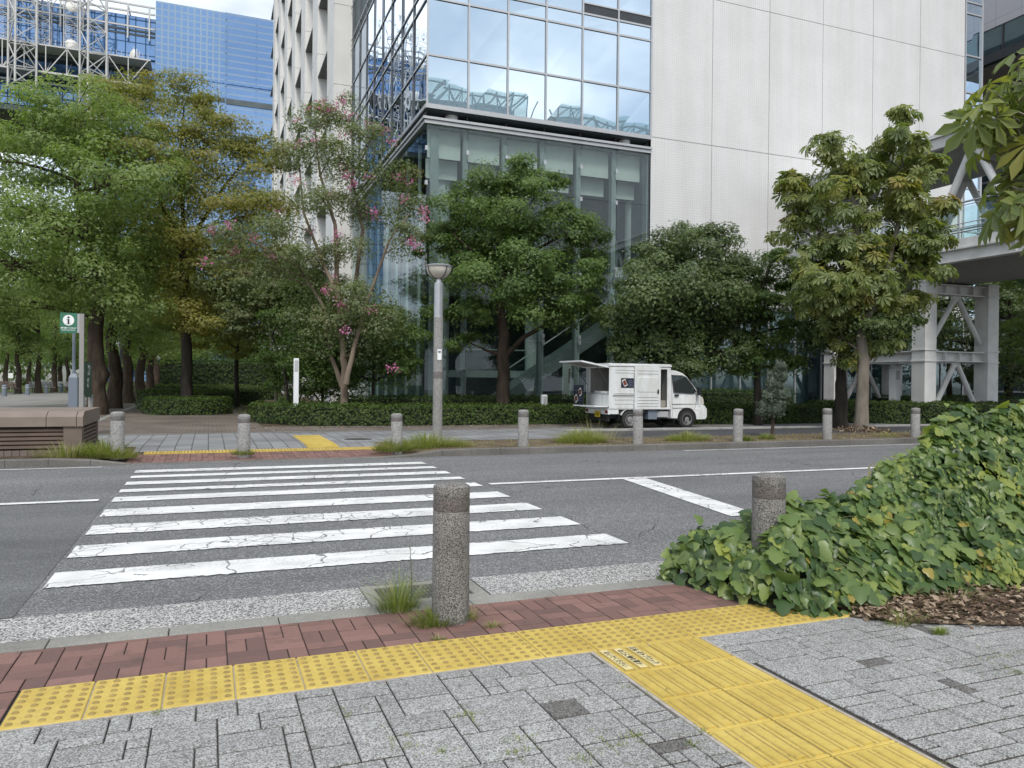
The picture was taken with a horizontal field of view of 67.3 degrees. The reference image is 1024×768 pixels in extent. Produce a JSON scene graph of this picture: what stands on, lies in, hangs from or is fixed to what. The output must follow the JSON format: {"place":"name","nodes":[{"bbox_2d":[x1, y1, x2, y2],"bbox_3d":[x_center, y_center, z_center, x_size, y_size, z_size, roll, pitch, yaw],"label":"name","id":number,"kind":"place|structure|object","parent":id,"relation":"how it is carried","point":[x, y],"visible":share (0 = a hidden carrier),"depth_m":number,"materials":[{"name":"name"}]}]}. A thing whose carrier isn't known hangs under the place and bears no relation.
{"place":"outdoors","nodes":[
{"label":"outdoors","id":0,"kind":"place"},
{"bbox_2d":[0,392,130,416],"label":"plaza","id":1,"kind":"structure","parent":0,"point":[11,399],"depth_m":43.58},
{"bbox_2d":[0,248,20,360],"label":"alley tree","id":2,"kind":"object","parent":1,"relation":"on","point":[4,336],"visible":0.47,"depth_m":57.17,"materials":[{"name":"green plant"}]},
{"bbox_2d":[0,271,53,393],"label":"alley tree","id":3,"kind":"object","parent":1,"relation":"on","point":[25,345],"visible":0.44,"depth_m":59.96,"materials":[{"name":"green plant"}]},
{"bbox_2d":[1,276,64,392],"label":"alley tree","id":4,"kind":"object","parent":1,"relation":"on","point":[38,384],"visible":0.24,"depth_m":60.61,"materials":[{"name":"green plant"}]},
{"bbox_2d":[0,381,145,392],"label":"lawn","id":5,"kind":"structure","parent":0,"point":[23,387],"depth_m":79.60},
{"bbox_2d":[0,283,42,389],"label":"alley tree","id":6,"kind":"object","parent":5,"relation":"on","point":[5,370],"visible":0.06,"depth_m":77.83,"materials":[{"name":"green plant"}]},
{"bbox_2d":[0,365,78,382],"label":"boundary wall","id":7,"kind":"structure","parent":5,"relation":"on","point":[49,375],"depth_m":117.85,"materials":[{"name":"stone"}]},
{"bbox_2d":[31,297,86,391],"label":"alley tree","id":8,"kind":"object","parent":5,"relation":"on","point":[59,343],"visible":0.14,"depth_m":67.42,"materials":[{"name":"green plant"}]},
{"bbox_2d":[31,317,86,390],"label":"alley tree","id":9,"kind":"object","parent":5,"relation":"on","point":[67,359],"visible":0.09,"depth_m":73.86,"materials":[{"name":"green plant"}]},
{"bbox_2d":[100,400,141,416],"bbox_3d":[-28.640,0.839,61.812,1.230,0.001,84.000,0,0,-21],"label":"paving strip","id":10,"kind":"object","parent":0,"point":[126,405],"depth_m":33.19,"materials":[{"name":"grey brick"}]},
{"bbox_2d":[19,212,188,402],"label":"alley tree","id":11,"kind":"object","parent":10,"relation":"on","point":[128,390],"visible":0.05,"depth_m":40.33,"materials":[{"name":"green plant"}]},
{"bbox_2d":[7,168,219,407],"bbox_3d":[-17.224,-4.011,34.426,9.074,10.282,8.448,0,0,-21],"label":"alley tree","id":12,"kind":"object","parent":10,"relation":"on","point":[115,385],"visible":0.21,"depth_m":33.38,"materials":[{"name":"green plant"}]},
{"bbox_2d":[49,240,209,399],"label":"alley tree","id":13,"kind":"object","parent":10,"relation":"on","point":[139,382],"visible":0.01,"depth_m":46.23,"materials":[{"name":"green plant"}]},
{"bbox_2d":[105,263,204,383],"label":"alley tree","id":14,"kind":"object","parent":10,"relation":"on","point":[157,374],"visible":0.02,"depth_m":61.88,"materials":[{"name":"green plant"}]},
{"bbox_2d":[107,293,214,388],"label":"alley tree","id":15,"kind":"object","parent":10,"relation":"on","point":[150,382],"visible":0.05,"depth_m":53.69,"materials":[{"name":"green plant"}]},
{"bbox_2d":[0,0,273,364],"label":"sky","id":16,"kind":"structure","parent":0,"point":[262,9],"materials":[{"name":"white"}]},
{"bbox_2d":[98,405,266,434],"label":"brick path","id":17,"kind":"structure","parent":0,"point":[137,421],"depth_m":22.50,"materials":[{"name":"brick"}]},
{"bbox_2d":[84,362,92,406],"bbox_3d":[-10.035,0.341,18.186,0.101,1.712,1.190,0,0,-21],"label":"notice board","id":18,"kind":"object","parent":17,"relation":"on","point":[88,380],"visible":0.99,"depth_m":18.25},
{"bbox_2d":[158,244,317,406],"bbox_3d":[-12.732,-2.831,36.249,7.280,7.912,5.908,1,0,19],"label":"multi stem tree","id":19,"kind":"object","parent":17,"relation":"on","point":[236,353],"visible":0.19,"depth_m":35.90,"materials":[{"name":"green plant"}]},
{"bbox_2d":[0,392,558,461],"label":"earth","id":20,"kind":"structure","parent":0,"point":[244,407],"depth_m":18.36,"materials":[{"name":"soil"}]},
{"bbox_2d":[0,407,99,456],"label":"vent housing","id":21,"kind":"object","parent":20,"relation":"on","point":[22,429],"visible":0.9,"depth_m":13.23,"materials":[{"name":"stone"}]},
{"bbox_2d":[25,438,105,457],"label":"grass tuft","id":22,"kind":"object","parent":20,"relation":"on","point":[70,454],"visible":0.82,"depth_m":12.92,"materials":[{"name":"plant"}]},
{"bbox_2d":[0,67,199,414],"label":"camphor tree","id":23,"kind":"object","parent":20,"relation":"on","point":[74,160],"visible":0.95,"depth_m":26.58,"materials":[{"name":"green plant"}]},
{"bbox_2d":[67,434,136,458],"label":"grass tuft","id":24,"kind":"object","parent":20,"relation":"on","point":[104,449],"visible":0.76,"depth_m":13.06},
{"bbox_2d":[110,411,124,459],"bbox_3d":[-6.787,0.884,13.240,0.231,0.825,0.231,0,0,-21],"label":"bollard","id":25,"kind":"object","parent":20,"relation":"on","point":[117,429],"visible":0.89,"depth_m":13.15,"materials":[{"name":"stone"}]},
{"bbox_2d":[98,448,142,458],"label":"grass tuft","id":26,"kind":"object","parent":20,"relation":"on","point":[118,455],"visible":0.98,"depth_m":13.04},
{"bbox_2d":[0,327,269,384],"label":"wood","id":27,"kind":"object","parent":20,"relation":"on","point":[47,371],"visible":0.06,"depth_m":112.52,"materials":[{"name":"green plant"}]},
{"bbox_2d":[0,0,272,381],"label":"glass tower","id":28,"kind":"structure","parent":20,"relation":"on","point":[229,54],"depth_m":135.04,"materials":[{"name":"glass"}]},
{"bbox_2d":[134,388,236,409],"bbox_3d":[-14.134,0.662,33.495,4.184,0.997,3.796,0,0,-21],"label":"hedge","id":29,"kind":"object","parent":20,"relation":"on","point":[164,391],"visible":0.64,"depth_m":32.52,"materials":[{"name":"green plant"}]},
{"bbox_2d":[140,394,233,414],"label":"hedge","id":30,"kind":"object","parent":20,"relation":"on","point":[174,404],"visible":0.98,"depth_m":28.01,"materials":[{"name":"green plant"}]},
{"bbox_2d":[69,67,305,397],"bbox_3d":[-12.665,-5.710,29.613,10.255,13.766,6.741,1,0,5],"label":"zelkova tree","id":31,"kind":"object","parent":20,"relation":"on","point":[188,302],"visible":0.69,"depth_m":29.14,"materials":[{"name":"green plant"}]},
{"bbox_2d":[133,383,253,394],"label":"hedge","id":32,"kind":"object","parent":20,"relation":"on","point":[174,386],"visible":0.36,"depth_m":56.83,"materials":[{"name":"green plant"}]},
{"bbox_2d":[144,387,264,404],"bbox_3d":[-15.951,0.650,39.988,5.941,0.998,4.224,0,0,-21],"label":"hedge","id":33,"kind":"object","parent":20,"relation":"on","point":[246,396],"visible":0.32,"depth_m":39.66,"materials":[{"name":"green plant"}]},
{"bbox_2d":[159,357,281,393],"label":"hedge","id":34,"kind":"object","parent":20,"relation":"on","point":[214,373],"visible":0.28,"depth_m":70.67,"materials":[{"name":"green plant"}]},
{"bbox_2d":[207,384,273,399],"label":"hedge","id":35,"kind":"object","parent":20,"relation":"on","point":[267,392],"visible":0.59,"depth_m":49.37,"materials":[{"name":"green plant"}]},
{"bbox_2d":[127,449,393,462],"bbox_3d":[-4.539,1.333,14.290,4.646,0.056,0.976,0,0,-21],"label":"brick band","id":36,"kind":"object","parent":20,"relation":"on","point":[255,456],"visible":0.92,"depth_m":14.17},
{"bbox_2d":[237,414,250,457],"bbox_3d":[-4.872,0.960,13.989,0.231,0.825,0.231,1,1,5],"label":"bollard","id":37,"kind":"object","parent":36,"relation":"on","point":[244,429],"visible":0.94,"depth_m":13.89,"materials":[{"name":"stone"}]},
{"bbox_2d":[190,250,334,401],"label":"multi stem tree","id":38,"kind":"object","parent":20,"relation":"on","point":[240,315],"visible":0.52,"depth_m":28.20,"materials":[{"name":"green plant"}]},
{"bbox_2d":[293,358,298,403],"bbox_3d":[-6.492,0.223,23.130,0.148,1.984,0.152,0,0,-21],"label":"light post","id":39,"kind":"object","parent":20,"relation":"on","point":[295,380],"visible":0.65,"depth_m":23.07,"materials":[{"name":"metal"}]},
{"bbox_2d":[252,269,345,401],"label":"multi stem tree","id":40,"kind":"object","parent":20,"relation":"on","point":[275,354],"visible":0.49,"depth_m":26.84,"materials":[{"name":"green plant"}]},
{"bbox_2d":[258,295,371,403],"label":"thicket tree","id":41,"kind":"object","parent":20,"relation":"on","point":[303,390],"visible":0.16,"depth_m":27.84,"materials":[{"name":"green plant"}]},
{"bbox_2d":[196,90,434,403],"bbox_3d":[-6.150,-4.136,24.415,7.424,10.727,3.571,1,0,0],"label":"crape myrtle tree","id":42,"kind":"object","parent":20,"relation":"on","point":[353,289],"visible":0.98,"depth_m":24.14,"materials":[{"name":"green plant"}]},
{"bbox_2d":[98,404,543,434],"bbox_3d":[-23.862,0.893,60.556,18.000,0.001,89.840,0,0,-21],"label":"path border","id":43,"kind":"object","parent":20,"relation":"on","point":[108,416],"visible":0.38,"depth_m":21.21,"materials":[{"name":"concrete"}]},
{"bbox_2d":[282,289,433,398],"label":"thicket tree","id":44,"kind":"object","parent":20,"relation":"on","point":[403,355],"visible":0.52,"depth_m":25.35,"materials":[{"name":"green plant"}]},
{"bbox_2d":[246,400,653,425],"bbox_3d":[-1.549,0.931,24.610,13.513,0.800,3.800,1,0,-10],"label":"hedge","id":45,"kind":"object","parent":20,"relation":"on","point":[314,413],"visible":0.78,"depth_m":23.21,"materials":[{"name":"green plant"}]},
{"bbox_2d":[335,393,585,406],"bbox_3d":[0.117,0.830,27.685,12.735,1.013,1.291,0,0,-21],"label":"hedge","id":46,"kind":"object","parent":20,"relation":"on","point":[447,400],"visible":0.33,"depth_m":26.57,"materials":[{"name":"green plant"}]},
{"bbox_2d":[411,150,616,405],"bbox_3d":[0.112,-3.065,25.486,6.736,8.728,6.253,0,0,-21],"label":"broadleaf tree","id":47,"kind":"object","parent":20,"relation":"on","point":[512,233],"visible":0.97,"depth_m":24.69,"materials":[{"name":"green plant"}]},
{"bbox_2d":[270,0,983,403],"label":"office building","id":48,"kind":"structure","parent":20,"relation":"on","point":[630,118],"depth_m":32.77,"materials":[{"name":"concrete"}]},
{"bbox_2d":[376,432,923,454],"bbox_3d":[37.739,1.669,31.514,86.650,0.114,2.040,0,0,-21],"label":"planting strip","id":49,"kind":"object","parent":20,"relation":"on","point":[551,442],"visible":0.43,"depth_m":17.87,"materials":[{"name":"plant"}]},
{"bbox_2d":[369,436,421,451],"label":"grass tuft","id":50,"kind":"object","parent":49,"relation":"on","point":[390,447],"visible":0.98,"depth_m":14.76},
{"bbox_2d":[391,413,402,454],"bbox_3d":[-2.250,0.983,15.027,0.231,0.825,0.231,0,1,32],"label":"bollard","id":51,"kind":"object","parent":49,"relation":"on","point":[396,426],"visible":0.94,"depth_m":14.93,"materials":[{"name":"stone"}]},
{"bbox_2d":[389,430,465,448],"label":"grass tuft","id":52,"kind":"object","parent":49,"relation":"on","point":[429,442],"visible":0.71,"depth_m":15.53,"materials":[{"name":"plant"}]},
{"bbox_2d":[425,263,452,440],"bbox_3d":[-1.581,-0.591,16.462,0.610,3.955,0.610,0,0,-21],"label":"street lamp","id":53,"kind":"object","parent":49,"relation":"on","point":[438,272],"visible":0.98,"depth_m":16.37,"materials":[{"name":"metal"}]},
{"bbox_2d":[518,410,528,446],"bbox_3d":[0.236,0.944,16.007,0.231,0.825,0.231,0,0,-31],"label":"bollard","id":54,"kind":"object","parent":49,"relation":"on","point":[523,428],"visible":0.93,"depth_m":15.91,"materials":[{"name":"stone"}]},
{"bbox_2d":[548,427,609,443],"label":"grass tuft","id":55,"kind":"object","parent":49,"relation":"on","point":[587,438],"visible":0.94,"depth_m":16.96,"materials":[{"name":"plant"}]},
{"bbox_2d":[633,409,642,443],"bbox_3d":[2.782,0.966,17.014,0.231,0.825,0.231,0,0,-4],"label":"bollard","id":56,"kind":"object","parent":49,"relation":"on","point":[637,426],"visible":0.92,"depth_m":16.92,"materials":[{"name":"stone"}]},
{"bbox_2d":[453,431,923,448],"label":"strip grass","id":57,"kind":"structure","parent":49,"relation":"on","point":[687,441],"depth_m":18.18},
{"bbox_2d":[661,429,715,440],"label":"grass tuft","id":58,"kind":"object","parent":49,"relation":"on","point":[686,436],"visible":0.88,"depth_m":17.95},
{"bbox_2d":[733,409,742,441],"bbox_3d":[5.285,0.987,17.995,0.231,0.825,0.231,1,0,23],"label":"bollard","id":59,"kind":"object","parent":49,"relation":"on","point":[737,424],"visible":0.94,"depth_m":17.90,"materials":[{"name":"stone"}]},
{"bbox_2d":[755,359,790,436],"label":"conifer","id":60,"kind":"object","parent":49,"relation":"on","point":[776,395],"visible":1,"depth_m":19.28,"materials":[{"name":"green plant"}]},
{"bbox_2d":[822,408,831,438],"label":"bollard","id":61,"kind":"object","parent":49,"relation":"on","point":[827,424],"visible":0.9,"depth_m":18.88,"materials":[{"name":"stone"}]},
{"bbox_2d":[763,104,961,431],"bbox_3d":[10.144,-3.327,22.367,5.431,9.630,3.496,0,0,-21],"label":"horse chestnut tree","id":62,"kind":"object","parent":49,"relation":"on","point":[855,177],"visible":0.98,"depth_m":21.88,"materials":[{"name":"green plant"}]},
{"bbox_2d":[910,408,919,436],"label":"bollard","id":63,"kind":"object","parent":49,"relation":"on","point":[915,423],"visible":0.87,"depth_m":19.96,"materials":[{"name":"stone"}]},
{"bbox_2d":[563,424,929,431],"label":"border kerb","id":64,"kind":"structure","parent":20,"relation":"on","point":[711,428],"depth_m":22.62,"materials":[{"name":"concrete"}]},
{"bbox_2d":[696,388,797,405],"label":"hedge","id":65,"kind":"object","parent":20,"relation":"on","point":[716,396],"visible":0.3,"depth_m":30.71,"materials":[{"name":"green plant"}]},
{"bbox_2d":[668,401,834,423],"bbox_3d":[8.111,0.997,26.697,6.178,0.852,2.239,0,0,-21],"label":"hedge","id":66,"kind":"object","parent":20,"relation":"on","point":[720,413],"visible":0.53,"depth_m":26.06,"materials":[{"name":"green plant"}]},
{"bbox_2d":[805,397,1001,423],"bbox_3d":[13.898,0.964,27.333,6.637,1.034,1.973,1,0,12],"label":"hedge","id":67,"kind":"object","parent":20,"relation":"on","point":[893,411],"visible":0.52,"depth_m":26.70,"materials":[{"name":"green plant"}]},
{"bbox_2d":[795,117,1023,405],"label":"footbridge","id":68,"kind":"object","parent":20,"relation":"on","point":[969,261],"visible":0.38,"depth_m":28.20,"materials":[{"name":"white metal"}]},
{"bbox_2d":[906,283,983,395],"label":"shade tree","id":69,"kind":"object","parent":20,"relation":"on","point":[949,391],"visible":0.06,"depth_m":35.13,"materials":[{"name":"green plant"}]},
{"bbox_2d":[869,394,1023,408],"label":"hedge","id":70,"kind":"object","parent":20,"relation":"on","point":[964,398],"visible":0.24,"depth_m":32.40,"materials":[{"name":"green plant"}]},
{"bbox_2d":[909,281,1023,398],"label":"shade tree","id":71,"kind":"object","parent":20,"relation":"on","point":[1010,375],"visible":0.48,"depth_m":33.78,"materials":[{"name":"green plant"}]},
{"bbox_2d":[0,443,919,630],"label":"road","id":72,"kind":"structure","parent":0,"point":[647,524],"depth_m":8.98,"materials":[{"name":"asphalt"}]},
{"bbox_2d":[0,502,106,618],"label":"asphalt repair","id":73,"kind":"structure","parent":72,"relation":"on","point":[37,542],"depth_m":6.81,"materials":[{"name":"asphalt"}]},
{"bbox_2d":[43,462,627,587],"bbox_3d":[-2.414,1.395,9.509,4.600,0.001,7.310,0,0,-21],"label":"zebra crossing","id":74,"kind":"object","parent":72,"relation":"on","point":[84,577],"visible":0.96,"depth_m":7.48,"materials":[{"name":"paint"}]},
{"bbox_2d":[0,579,674,653],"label":"kerb","id":75,"kind":"structure","parent":72,"relation":"on","point":[28,645],"depth_m":4.58,"materials":[{"name":"concrete"}]},
{"bbox_2d":[355,562,431,613],"bbox_3d":[-0.723,1.256,4.829,0.702,0.321,0.595,0,0,-21],"label":"grass tuft","id":76,"kind":"object","parent":75,"relation":"on","point":[400,604],"visible":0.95,"depth_m":4.83,"materials":[{"name":"plant"}]},
{"bbox_2d":[0,561,683,642],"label":"chip seal gutter","id":77,"kind":"object","parent":72,"relation":"on","point":[50,627],"visible":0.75,"depth_m":4.88,"materials":[{"name":"gravel"}]},
{"bbox_2d":[360,579,489,606],"bbox_3d":[-0.607,1.480,5.302,0.800,0.112,0.480,0,0,-21],"label":"ramp","id":78,"kind":"object","parent":72,"relation":"on","point":[475,590],"visible":0.27,"depth_m":5.29,"materials":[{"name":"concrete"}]},
{"bbox_2d":[0,467,873,504],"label":"lane line","id":79,"kind":"object","parent":72,"relation":"on","point":[517,482],"visible":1,"depth_m":11.59,"materials":[{"name":"paint"}]},
{"bbox_2d":[624,478,743,515],"bbox_3d":[2.215,1.439,10.062,0.396,0.001,3.274,1,0,-13],"label":"stop line","id":80,"kind":"object","parent":72,"relation":"on","point":[716,505],"visible":0.8,"depth_m":9.81,"materials":[{"name":"paint"}]},
{"bbox_2d":[98,423,885,451],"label":"pavement","id":81,"kind":"structure","parent":0,"point":[177,442],"depth_m":17.81,"materials":[{"name":"stone"}]},
{"bbox_2d":[60,313,84,406],"bbox_3d":[-9.556,-0.167,16.710,0.458,2.746,0.100,0,0,-21],"label":"information sign","id":82,"kind":"object","parent":81,"relation":"on","point":[72,322],"visible":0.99,"depth_m":16.72,"materials":[{"name":"grey metal"}]},
{"bbox_2d":[68,333,78,406],"bbox_3d":[-9.797,-0.174,17.203,0.183,2.752,0.189,0,0,-21],"label":"cabinet pole","id":83,"kind":"object","parent":81,"relation":"on","point":[73,389],"visible":0.51,"depth_m":17.15,"materials":[{"name":"metal"}]},
{"bbox_2d":[143,435,380,454],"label":"tactile paving","id":84,"kind":"structure","parent":81,"relation":"on","point":[315,443],"depth_m":15.31,"materials":[{"name":"tile"}]},
{"bbox_2d":[560,360,706,427],"bbox_3d":[3.692,0.321,23.049,4.250,1.962,1.690,0,0,-21],"label":"food van","id":85,"kind":"object","parent":81,"relation":"on","point":[661,394],"visible":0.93,"depth_m":22.58,"materials":[{"name":"metal"}]},
{"bbox_2d":[724,247,815,424],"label":"slender tree","id":86,"kind":"object","parent":81,"relation":"on","point":[785,329],"visible":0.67,"depth_m":24.84,"materials":[{"name":"green plant"}]},
{"bbox_2d":[0,617,1023,767],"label":"pavement","id":87,"kind":"structure","parent":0,"point":[803,689],"depth_m":3.27,"materials":[{"name":"stone"}]},
{"bbox_2d":[0,692,17,721],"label":"red brick extension","id":88,"kind":"object","parent":87,"relation":"on","point":[6,700],"visible":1,"depth_m":3.41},
{"bbox_2d":[0,584,741,692],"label":"red brick band","id":89,"kind":"object","parent":87,"relation":"on","point":[20,671],"visible":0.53,"depth_m":4.29,"materials":[{"name":"brick"}]},
{"bbox_2d":[397,601,474,628],"bbox_3d":[-0.453,1.352,4.572,0.528,0.135,0.377,0,0,-21],"label":"grass tuft","id":90,"kind":"object","parent":89,"relation":"on","point":[429,617],"visible":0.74,"depth_m":4.51,"materials":[{"name":"plant"}]},
{"bbox_2d":[432,481,469,625],"bbox_3d":[-0.367,1.029,4.635,0.231,0.882,0.231,0,0,-21],"label":"bollard","id":91,"kind":"object","parent":89,"relation":"on","point":[451,544],"visible":0.92,"depth_m":4.54,"materials":[{"name":"stone"}]},
{"bbox_2d":[751,472,785,550],"bbox_3d":[1.754,1.048,5.266,0.231,0.882,0.231,1,0,-6],"label":"bollard","id":92,"kind":"object","parent":89,"relation":"on","point":[768,498],"visible":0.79,"depth_m":5.18,"materials":[{"name":"stone"}]},
{"bbox_2d":[0,604,949,767],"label":"tactile paving","id":93,"kind":"structure","parent":87,"relation":"on","point":[735,702],"depth_m":3.65,"materials":[{"name":"tile"}]},
{"bbox_2d":[142,634,1023,765],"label":"joint weeds","id":94,"kind":"object","parent":87,"relation":"on","point":[641,740],"visible":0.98,"depth_m":3.11,"materials":[{"name":"green plant"}]},
{"bbox_2d":[838,581,1023,628],"bbox_3d":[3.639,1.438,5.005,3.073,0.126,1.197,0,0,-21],"label":"leaf litter","id":95,"kind":"object","parent":87,"relation":"on","point":[865,615],"visible":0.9,"depth_m":4.88,"materials":[{"name":"plant"}]},
{"bbox_2d":[655,399,1023,617],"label":"ivy mound","id":96,"kind":"object","parent":95,"relation":"on","point":[939,506],"visible":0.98,"depth_m":5.58,"materials":[{"name":"green plant"}]},
{"bbox_2d":[869,606,930,627],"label":"grass tuft","id":97,"kind":"object","parent":95,"relation":"on","point":[898,618],"visible":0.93,"depth_m":4.63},
{"bbox_2d":[934,48,1023,256],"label":"horse chestnut tree","id":98,"kind":"object","parent":95,"relation":"on","point":[1001,135],"visible":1,"depth_m":6.21,"materials":[{"name":"green plant"}]},
{"bbox_2d":[264,422,821,431],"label":"brown pavement","id":99,"kind":"structure","parent":0,"point":[327,428],"depth_m":22.04,"materials":[{"name":"brick"}]},
{"bbox_2d":[596,219,777,424],"bbox_3d":[5.540,-2.022,24.420,6.280,6.729,5.412,0,0,-21],"label":"broadleaf tree","id":100,"kind":"object","parent":99,"relation":"on","point":[665,280],"visible":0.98,"depth_m":23.84,"materials":[{"name":"green plant"}]},
{"bbox_2d":[889,369,900,400],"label":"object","id":101,"kind":"object","parent":99,"relation":"on","point":[894,382],"visible":0.65,"depth_m":29.29,"materials":[{"name":"white paint"}]},
{"bbox_2d":[571,426,925,437],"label":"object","id":102,"kind":"structure","parent":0,"point":[663,433],"depth_m":21.51,"materials":[{"name":"concrete"}]},
{"bbox_2d":[788,265,929,427],"bbox_3d":[10.527,-1.195,23.946,3.993,5.201,5.132,1,0,36],"label":"tree","id":103,"kind":"object","parent":102,"relation":"on","point":[840,411],"visible":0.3,"depth_m":23.66,"materials":[{"name":"green plant"}]},
{"bbox_2d":[970,0,1023,398],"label":"raised office block","id":104,"kind":"structure","parent":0,"point":[1003,37],"depth_m":47.57,"materials":[{"name":"metal"}]},
{"bbox_2d":[983,25,1001,55],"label":"window","id":105,"kind":"structure","parent":104,"relation":"in","point":[992,39],"depth_m":47.74,"materials":[{"name":"teal glass"}]},
{"bbox_2d":[1004,15,1023,47],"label":"window","id":106,"kind":"structure","parent":104,"relation":"in","point":[1014,29],"depth_m":46.45,"materials":[{"name":"teal glass"}]},
{"bbox_2d":[984,278,1023,369],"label":"shade tree","id":107,"kind":"object","parent":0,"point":[1014,340],"visible":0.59,"depth_m":30.23,"materials":[{"name":"green plant"}]},
{"label":"ground","id":108,"kind":"structure","parent":0,"visible":0},
{"bbox_2d":[0,438,920,467],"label":"kerb","id":109,"kind":"structure","parent":108,"relation":"on","point":[35,462],"depth_m":15.64,"materials":[{"name":"concrete"}]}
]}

